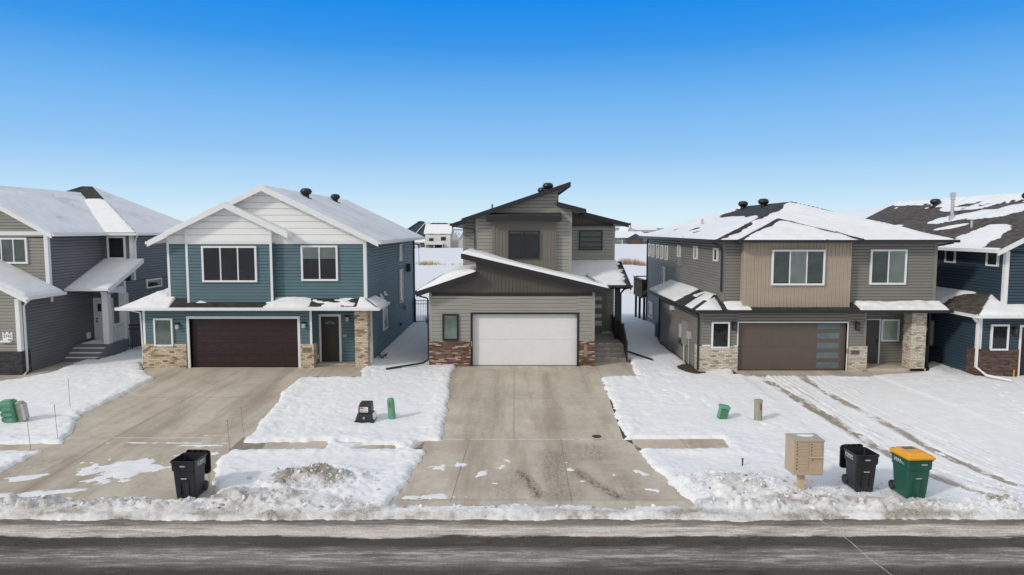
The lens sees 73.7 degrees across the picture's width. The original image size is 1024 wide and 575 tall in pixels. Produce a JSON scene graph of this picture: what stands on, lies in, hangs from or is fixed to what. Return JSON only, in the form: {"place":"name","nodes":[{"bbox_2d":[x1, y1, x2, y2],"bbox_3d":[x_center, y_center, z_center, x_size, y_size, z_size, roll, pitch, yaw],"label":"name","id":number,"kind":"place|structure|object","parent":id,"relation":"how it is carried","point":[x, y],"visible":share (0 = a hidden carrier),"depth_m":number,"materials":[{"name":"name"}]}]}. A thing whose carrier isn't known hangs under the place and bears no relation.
{"place":"outdoors","nodes":[
{"label":"outdoors","id":0,"kind":"place"},
{"bbox_2d":[0,362,75,380],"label":"walkway","id":1,"kind":"structure","parent":0,"point":[52,368],"depth_m":30.68,"materials":[{"name":"concrete"}]},
{"bbox_2d":[0,367,313,500],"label":"driveway","id":2,"kind":"structure","parent":0,"point":[252,394],"depth_m":22.57,"materials":[{"name":"concrete"}]},
{"bbox_2d":[170,449,210,498],"bbox_3d":[-8.238,4.786,17.555,0.657,1.066,0.899,0,5,2],"label":"wheeled bin","id":3,"kind":"object","parent":2,"relation":"on","point":[191,468],"visible":1,"depth_m":17.26,"materials":[{"name":"black plastic"}]},
{"bbox_2d":[230,437,423,449],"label":"sidewalk","id":4,"kind":"structure","parent":0,"point":[300,445],"depth_m":21.11,"materials":[{"name":"concrete"}]},
{"bbox_2d":[305,368,362,376],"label":"front walk","id":5,"kind":"structure","parent":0,"point":[331,372],"depth_m":30.05,"materials":[{"name":"concrete"}]},
{"bbox_2d":[0,312,1023,521],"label":"snow ground","id":6,"kind":"structure","parent":0,"point":[972,421],"depth_m":21.66,"materials":[{"name":"white snow"}]},
{"bbox_2d":[0,399,17,422],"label":"utility pedestal","id":7,"kind":"object","parent":6,"relation":"on","point":[8,414],"visible":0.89,"depth_m":22.95,"materials":[{"name":"green plastic"}]},
{"bbox_2d":[14,400,29,421],"bbox_3d":[-16.625,4.289,23.166,0.330,0.890,0.256,-6,10,1],"label":"utility pedestal","id":8,"kind":"object","parent":6,"relation":"on","point":[21,409],"visible":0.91,"depth_m":23.07,"materials":[{"name":"grey plastic"}]},
{"bbox_2d":[0,186,182,374],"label":"house","id":9,"kind":"structure","parent":6,"relation":"on","point":[78,265],"depth_m":33.71,"materials":[{"name":"grey"}]},
{"bbox_2d":[0,238,28,263],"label":"window","id":10,"kind":"structure","parent":9,"relation":"in","point":[12,250],"depth_m":31.81,"materials":[{"name":"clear glass"}]},
{"bbox_2d":[95,300,112,338],"bbox_3d":[-21.102,1.654,35.289,0.861,2.060,0.100,0,5,0],"label":"front door","id":11,"kind":"structure","parent":9,"relation":"in","point":[98,303],"depth_m":35.29,"materials":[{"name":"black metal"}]},
{"bbox_2d":[106,236,126,258],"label":"window","id":12,"kind":"structure","parent":9,"relation":"in","point":[116,245],"depth_m":36.09,"materials":[{"name":"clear glass"}]},
{"bbox_2d":[146,278,161,288],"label":"window","id":13,"kind":"structure","parent":9,"relation":"in","point":[156,282],"depth_m":38.13,"materials":[{"name":"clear glass"}]},
{"bbox_2d":[128,324,142,349],"bbox_3d":[-18.400,2.642,35.654,3.380,1.630,0.080,0,5,0],"label":"metal fence","id":14,"kind":"object","parent":6,"relation":"on","point":[132,345],"visible":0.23,"depth_m":35.64,"materials":[{"name":"black metal"}]},
{"bbox_2d":[114,185,424,367],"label":"house","id":15,"kind":"structure","parent":6,"relation":"on","point":[263,276],"depth_m":30.75,"materials":[{"name":"teal"}]},
{"bbox_2d":[153,318,173,345],"bbox_3d":[-15.675,2.016,30.711,0.855,1.264,0.080,0,5,0],"label":"window","id":16,"kind":"structure","parent":15,"relation":"in","point":[162,327],"depth_m":30.72,"materials":[{"name":"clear glass"}]},
{"bbox_2d":[201,246,257,281],"bbox_3d":[-12.584,-1.042,30.400,2.445,1.614,0.080,0,5,0],"label":"window","id":17,"kind":"structure","parent":15,"relation":"in","point":[219,263],"depth_m":30.41,"materials":[{"name":"black glass"}]},
{"bbox_2d":[191,319,298,366],"bbox_3d":[-12.090,2.498,31.013,4.880,2.235,0.064,0,5,0],"label":"garage door","id":18,"kind":"structure","parent":15,"relation":"in","point":[215,342],"depth_m":30.99,"materials":[{"name":"brown metal"}]},
{"bbox_2d":[300,245,337,280],"bbox_3d":[-8.654,-1.091,30.696,1.650,1.595,0.080,0,5,0],"label":"window","id":19,"kind":"structure","parent":15,"relation":"in","point":[318,262],"depth_m":30.71,"materials":[{"name":"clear glass"}]},
{"bbox_2d":[321,316,339,361],"bbox_3d":[-8.454,2.405,31.750,0.826,2.126,0.100,0,5,0],"label":"front door","id":20,"kind":"structure","parent":15,"relation":"in","point":[329,324],"depth_m":31.75,"materials":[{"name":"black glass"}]},
{"bbox_2d":[382,306,387,330],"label":"window","id":21,"kind":"structure","parent":15,"relation":"in","point":[385,310],"depth_m":35.20,"materials":[{"name":"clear glass"}]},
{"bbox_2d":[399,244,402,260],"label":"window","id":22,"kind":"structure","parent":15,"relation":"in","point":[400,245],"depth_m":40.01,"materials":[{"name":"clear glass"}]},
{"bbox_2d":[399,269,403,302],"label":"window","id":23,"kind":"structure","parent":15,"relation":"in","point":[401,286],"depth_m":40.29,"materials":[{"name":"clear glass"}]},
{"bbox_2d":[354,401,376,422],"bbox_3d":[-5.036,4.314,23.520,0.687,0.760,0.659,0,5,0],"label":"utility box","id":24,"kind":"object","parent":6,"relation":"on","point":[366,413],"visible":0.94,"depth_m":23.29,"materials":[{"name":"black metal"}]},
{"bbox_2d":[387,398,395,418],"bbox_3d":[-4.185,4.315,23.728,0.250,1.000,0.260,-4,7,0],"label":"utility pedestal","id":25,"kind":"object","parent":6,"relation":"on","point":[391,408],"visible":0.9,"depth_m":23.62,"materials":[{"name":"green plastic"}]},
{"bbox_2d":[415,299,426,322],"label":"metal fence","id":26,"kind":"object","parent":6,"relation":"on","point":[418,303],"visible":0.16,"depth_m":45.57,"materials":[{"name":"black metal"}]},
{"bbox_2d":[1,462,1021,510],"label":"snow chunks","id":27,"kind":"object","parent":6,"relation":"on","point":[861,500],"visible":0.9,"depth_m":17.19,"materials":[{"name":"white snow"}]},
{"bbox_2d":[386,182,652,369],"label":"house","id":28,"kind":"structure","parent":6,"relation":"on","point":[539,277],"depth_m":32.01,"materials":[{"name":"beige"}]},
{"bbox_2d":[442,314,458,340],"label":"window","id":29,"kind":"structure","parent":28,"relation":"in","point":[450,322],"depth_m":31.71,"materials":[{"name":"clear glass"}]},
{"bbox_2d":[508,231,539,258],"bbox_3d":[0.588,-2.109,33.590,1.540,1.368,0.080,0,5,0],"label":"window","id":30,"kind":"structure","parent":28,"relation":"in","point":[521,244],"depth_m":33.60,"materials":[{"name":"grey glass"}]},
{"bbox_2d":[473,314,576,364],"bbox_3d":[0.600,2.436,32.012,4.880,2.439,0.062,0,5,0],"label":"garage door","id":31,"kind":"structure","parent":28,"relation":"in","point":[498,339],"depth_m":31.99,"materials":[{"name":"white metal"}]},
{"bbox_2d":[579,230,602,249],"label":"window","id":32,"kind":"structure","parent":28,"relation":"in","point":[588,239],"depth_m":37.05,"materials":[{"name":"grey glass"}]},
{"bbox_2d":[595,295,604,332],"bbox_3d":[4.589,1.433,37.407,0.978,2.080,0.042,0,5,0],"label":"front door","id":33,"kind":"structure","parent":28,"relation":"in","point":[599,299],"depth_m":37.39,"materials":[{"name":"black glass"}]},
{"bbox_2d":[655,322,659,337],"bbox_3d":[8.850,2.609,39.917,0.900,1.210,0.900,0,5,0],"label":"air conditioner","id":34,"kind":"object","parent":6,"relation":"on","point":[656,329],"visible":0.25,"depth_m":39.84,"materials":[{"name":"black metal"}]},
{"bbox_2d":[717,403,730,418],"bbox_3d":[7.325,4.410,23.743,0.350,0.660,0.310,11,9,-1],"label":"utility pedestal","id":35,"kind":"object","parent":6,"relation":"on","point":[723,411],"visible":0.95,"depth_m":23.60,"materials":[{"name":"green plastic"}]},
{"bbox_2d":[754,399,762,420],"bbox_3d":[8.476,4.309,23.516,0.300,0.930,0.300,-1,6,0],"label":"utility pedestal","id":36,"kind":"object","parent":6,"relation":"on","point":[757,409],"visible":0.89,"depth_m":23.40,"materials":[{"name":"grey plastic"}]},
{"bbox_2d":[633,198,959,371],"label":"house","id":37,"kind":"structure","parent":6,"relation":"on","point":[765,285],"depth_m":30.71,"materials":[{"name":"grey"}]},
{"bbox_2d":[648,244,650,256],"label":"window","id":38,"kind":"structure","parent":37,"relation":"in","point":[649,245],"depth_m":46.53,"materials":[{"name":"white glass"}]},
{"bbox_2d":[648,301,652,318],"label":"window","id":39,"kind":"structure","parent":37,"relation":"in","point":[650,305],"depth_m":46.20,"materials":[{"name":"grey glass"}]},
{"bbox_2d":[652,244,654,256],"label":"window","id":40,"kind":"structure","parent":37,"relation":"in","point":[653,245],"depth_m":45.07,"materials":[{"name":"white glass"}]},
{"bbox_2d":[656,244,658,258],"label":"window","id":41,"kind":"structure","parent":37,"relation":"in","point":[657,246],"depth_m":43.98,"materials":[{"name":"white glass"}]},
{"bbox_2d":[660,245,663,258],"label":"window","id":42,"kind":"structure","parent":37,"relation":"in","point":[661,246],"depth_m":42.80,"materials":[{"name":"white glass"}]},
{"bbox_2d":[662,266,665,282],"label":"window","id":43,"kind":"structure","parent":37,"relation":"in","point":[663,268],"depth_m":42.23,"materials":[{"name":"grey glass"}]},
{"bbox_2d":[665,246,667,259],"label":"window","id":44,"kind":"structure","parent":37,"relation":"in","point":[666,247],"depth_m":41.41,"materials":[{"name":"white glass"}]},
{"bbox_2d":[677,245,680,256],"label":"window","id":45,"kind":"structure","parent":37,"relation":"in","point":[678,246],"depth_m":38.20,"materials":[{"name":"white glass"}]},
{"bbox_2d":[693,246,697,258],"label":"window","id":46,"kind":"structure","parent":37,"relation":"in","point":[695,248],"depth_m":34.86,"materials":[{"name":"white glass"}]},
{"bbox_2d":[713,248,718,261],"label":"window","id":47,"kind":"structure","parent":37,"relation":"in","point":[715,250],"depth_m":31.39,"materials":[{"name":"white glass"}]},
{"bbox_2d":[711,322,729,348],"bbox_3d":[9.349,2.136,30.621,0.818,1.205,0.080,0,5,0],"label":"window","id":48,"kind":"structure","parent":37,"relation":"in","point":[720,331],"depth_m":30.63,"materials":[{"name":"black glass"}]},
{"bbox_2d":[737,324,845,369],"bbox_3d":[12.600,2.649,30.881,4.880,2.167,0.072,0,5,0],"label":"garage door","id":49,"kind":"structure","parent":37,"relation":"in","point":[760,346],"depth_m":30.86,"materials":[{"name":"brown metal"}]},
{"bbox_2d":[771,250,825,284],"bbox_3d":[12.639,-0.885,30.162,2.357,1.577,0.080,0,5,0],"label":"window","id":50,"kind":"structure","parent":37,"relation":"in","point":[788,267],"depth_m":30.17,"materials":[{"name":"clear glass"}]},
{"bbox_2d":[866,320,878,362],"bbox_3d":[16.526,2.529,31.861,1.151,2.060,0.080,0,5,0],"label":"front door","id":51,"kind":"structure","parent":37,"relation":"in","point":[872,331],"depth_m":31.85,"materials":[{"name":"grey paint"}]},
{"bbox_2d":[869,249,907,284],"bbox_3d":[16.835,-0.915,30.561,1.632,1.578,0.080,0,5,0],"label":"window","id":52,"kind":"structure","parent":37,"relation":"in","point":[887,266],"depth_m":30.57,"materials":[{"name":"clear glass"}]},
{"bbox_2d":[880,319,899,340],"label":"window","id":53,"kind":"structure","parent":37,"relation":"in","point":[890,328],"depth_m":31.81,"materials":[{"name":"green glass"}]},
{"bbox_2d":[785,433,824,489],"bbox_3d":[7.570,4.774,17.718,0.790,1.872,0.635,0,5,0],"label":"mailbox","id":54,"kind":"object","parent":6,"relation":"on","point":[804,454],"visible":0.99,"depth_m":17.42,"materials":[{"name":"beige paint"}]},
{"bbox_2d":[795,458,807,460],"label":"mail door","id":55,"kind":"structure","parent":54,"relation":"in","point":[796,459],"depth_m":17.40,"materials":[{"name":"beige paint"}]},
{"bbox_2d":[795,461,807,463],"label":"mail door","id":56,"kind":"structure","parent":54,"relation":"in","point":[796,462],"depth_m":17.41,"materials":[{"name":"beige paint"}]},
{"bbox_2d":[795,464,807,467],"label":"mail door","id":57,"kind":"structure","parent":54,"relation":"in","point":[796,465],"depth_m":17.42,"materials":[{"name":"beige paint"}]},
{"bbox_2d":[795,468,807,470],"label":"mail door","id":58,"kind":"structure","parent":54,"relation":"in","point":[796,469],"depth_m":17.42,"materials":[{"name":"beige paint"}]},
{"bbox_2d":[795,453,808,455],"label":"mail door","id":59,"kind":"structure","parent":54,"relation":"in","point":[796,454],"depth_m":17.39,"materials":[{"name":"beige paint"}]},
{"bbox_2d":[796,443,808,445],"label":"mail door","id":60,"kind":"structure","parent":54,"relation":"in","point":[797,444],"depth_m":17.37,"materials":[{"name":"beige paint"}]},
{"bbox_2d":[796,446,808,448],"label":"mail door","id":61,"kind":"structure","parent":54,"relation":"in","point":[797,447],"depth_m":17.38,"materials":[{"name":"beige paint"}]},
{"bbox_2d":[796,450,808,452],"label":"mail door","id":62,"kind":"structure","parent":54,"relation":"in","point":[797,451],"depth_m":17.39,"materials":[{"name":"beige paint"}]},
{"bbox_2d":[810,450,821,452],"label":"mail door","id":63,"kind":"structure","parent":54,"relation":"in","point":[811,451],"depth_m":17.39,"materials":[{"name":"beige paint"}]},
{"bbox_2d":[810,453,821,455],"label":"mail door","id":64,"kind":"structure","parent":54,"relation":"in","point":[811,454],"depth_m":17.39,"materials":[{"name":"beige paint"}]},
{"bbox_2d":[809,463,822,473],"bbox_3d":[7.758,4.621,17.431,0.325,0.305,0.030,0,5,0],"label":"mail door","id":65,"kind":"structure","parent":54,"relation":"in","point":[817,469],"depth_m":17.42,"materials":[{"name":"beige paint"}]},
{"bbox_2d":[810,443,822,445],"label":"mail door","id":66,"kind":"structure","parent":54,"relation":"in","point":[811,444],"depth_m":17.37,"materials":[{"name":"beige paint"}]},
{"bbox_2d":[810,446,822,448],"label":"mail door","id":67,"kind":"structure","parent":54,"relation":"in","point":[811,447],"depth_m":17.38,"materials":[{"name":"beige paint"}]},
{"bbox_2d":[810,459,822,462],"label":"mail door","id":68,"kind":"structure","parent":54,"relation":"in","point":[811,460],"depth_m":17.41,"materials":[{"name":"beige paint"}]},
{"bbox_2d":[839,444,879,491],"bbox_3d":[9.047,4.697,17.828,0.626,1.056,0.878,0,5,-3],"label":"wheeled bin","id":69,"kind":"object","parent":6,"relation":"on","point":[859,462],"visible":1,"depth_m":17.55,"materials":[{"name":"black plastic"}]},
{"bbox_2d":[888,446,935,498],"bbox_3d":[10.150,4.702,17.407,0.733,1.179,0.892,0,5,-4],"label":"wheeled bin","id":70,"kind":"object","parent":6,"relation":"on","point":[912,466],"visible":1,"depth_m":17.13,"materials":[{"name":"green plastic"}]},
{"bbox_2d":[865,192,1023,381],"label":"house","id":71,"kind":"structure","parent":6,"relation":"on","point":[979,331],"depth_m":31.18,"materials":[{"name":"blue"}]},
{"bbox_2d":[944,250,955,262],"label":"window","id":72,"kind":"structure","parent":71,"relation":"in","point":[950,256],"depth_m":33.12,"materials":[{"name":"black glass"}]},
{"bbox_2d":[985,252,999,266],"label":"window","id":73,"kind":"structure","parent":71,"relation":"in","point":[992,259],"depth_m":30.22,"materials":[{"name":"black glass"}]},
{"bbox_2d":[989,324,1009,350],"bbox_3d":[21.073,2.158,29.519,0.779,1.131,0.080,0,5,0],"label":"window","id":74,"kind":"structure","parent":71,"relation":"in","point":[999,333],"depth_m":29.52,"materials":[{"name":"black glass"}]},
{"bbox_2d":[1019,327,1023,374],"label":"garage door","id":75,"kind":"structure","parent":71,"relation":"in","point":[1021,372],"depth_m":29.82,"materials":[{"name":"white metal"}]},
{"bbox_2d":[0,518,1023,574],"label":"road","id":76,"kind":"structure","parent":0,"point":[122,546],"depth_m":14.86,"materials":[{"name":"grey asphalt"}]},
{"bbox_2d":[29,515,1017,517],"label":"kerb","id":77,"kind":"structure","parent":76,"relation":"on","point":[577,516],"depth_m":16.35,"materials":[{"name":"concrete"}]},
{"bbox_2d":[822,521,890,574],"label":"road crack","id":78,"kind":"object","parent":76,"relation":"on","point":[857,547],"visible":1,"depth_m":14.76,"materials":[{"name":"black asphalt"}]},
{"bbox_2d":[0,0,1023,228],"label":"sky","id":79,"kind":"structure","parent":0,"point":[658,113],"materials":[{"name":"blue"}]},
{"bbox_2d":[415,231,646,311],"bbox_3d":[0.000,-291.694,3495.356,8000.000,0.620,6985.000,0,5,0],"label":"snow field","id":80,"kind":"structure","parent":0,"point":[425,274],"depth_m":131.03,"materials":[{"name":"white snow"}]},
{"bbox_2d":[408,221,424,232],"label":"house","id":81,"kind":"structure","parent":80,"relation":"on","point":[415,227],"depth_m":279.92,"materials":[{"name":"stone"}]},
{"bbox_2d":[415,239,424,246],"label":"house","id":82,"kind":"structure","parent":80,"relation":"on","point":[421,242],"depth_m":241.58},
{"bbox_2d":[416,222,425,236],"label":"house","id":83,"kind":"structure","parent":80,"relation":"on","point":[420,231],"depth_m":257.11,"materials":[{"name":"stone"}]},
{"bbox_2d":[424,223,453,247],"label":"house","id":84,"kind":"structure","parent":80,"relation":"on","point":[438,235],"depth_m":235.45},
{"bbox_2d":[440,236,445,240],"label":"window","id":85,"kind":"structure","parent":84,"relation":"in","point":[442,238],"depth_m":235.31,"materials":[{"name":"black glass"}]},
{"bbox_2d":[451,232,459,247],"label":"house","id":86,"kind":"structure","parent":80,"relation":"on","point":[455,241],"depth_m":237.44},
{"bbox_2d":[452,240,457,247],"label":"garage door","id":87,"kind":"structure","parent":86,"relation":"in","point":[454,242],"depth_m":237.47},
{"bbox_2d":[459,232,462,247],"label":"house","id":88,"kind":"structure","parent":80,"relation":"on","point":[461,240],"depth_m":231.48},
{"bbox_2d":[415,258,645,293],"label":"reeds","id":89,"kind":"object","parent":80,"relation":"on","point":[638,263],"visible":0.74,"depth_m":133.82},
{"bbox_2d":[618,225,632,230],"bbox_3d":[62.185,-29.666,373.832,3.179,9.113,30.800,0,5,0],"label":"house","id":90,"kind":"structure","parent":80,"relation":"on","point":[622,228],"depth_m":366.67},
{"bbox_2d":[615,231,647,243],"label":"house","id":91,"kind":"structure","parent":80,"relation":"on","point":[620,237],"depth_m":299.54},
{"bbox_2d":[626,233,641,243],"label":"garage","id":92,"kind":"structure","parent":80,"relation":"on","point":[632,238],"depth_m":294.31,"materials":[{"name":"stone"}]},
{"bbox_2d":[630,240,639,243],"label":"garage door","id":93,"kind":"structure","parent":92,"relation":"in","point":[631,241],"depth_m":294.32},
{"bbox_2d":[631,225,656,232],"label":"house","id":94,"kind":"structure","parent":80,"relation":"on","point":[647,228],"depth_m":365.16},
{"bbox_2d":[407,228,663,230],"bbox_3d":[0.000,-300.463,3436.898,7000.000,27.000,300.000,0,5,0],"label":"hills","id":95,"kind":"structure","parent":0,"point":[615,229],"depth_m":3421.54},
{"bbox_2d":[389,366,694,509],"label":"driveway","id":96,"kind":"structure","parent":0,"point":[524,420],"depth_m":20.86,"materials":[{"name":"concrete"}]},
{"bbox_2d":[18,369,687,501],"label":"paving joints","id":97,"kind":"object","parent":96,"relation":"on","point":[381,448],"visible":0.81,"depth_m":20.11,"materials":[{"name":"grey concrete"}]},
{"bbox_2d":[595,362,635,377],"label":"front walk","id":98,"kind":"structure","parent":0,"point":[606,369],"depth_m":31.16,"materials":[{"name":"concrete"}]},
{"bbox_2d":[631,439,728,450],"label":"sidewalk","id":99,"kind":"structure","parent":0,"point":[677,443],"depth_m":21.39,"materials":[{"name":"concrete"}]},
{"bbox_2d":[677,363,699,373],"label":"bare soil","id":100,"kind":"structure","parent":0,"point":[687,367],"depth_m":31.30,"materials":[{"name":"brown soil"}]},
{"bbox_2d":[838,207,886,217],"bbox_3d":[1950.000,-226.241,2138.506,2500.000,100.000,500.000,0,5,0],"label":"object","id":101,"kind":"structure","parent":0,"point":[863,213],"depth_m":2250.98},
{"bbox_2d":[734,370,1016,493],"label":"driveway","id":102,"kind":"structure","parent":0,"point":[761,373],"depth_m":27.09,"materials":[{"name":"concrete"}]},
{"bbox_2d":[866,371,923,374],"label":"front walk","id":103,"kind":"structure","parent":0,"point":[883,372],"depth_m":30.52,"materials":[{"name":"concrete"}]}
]}

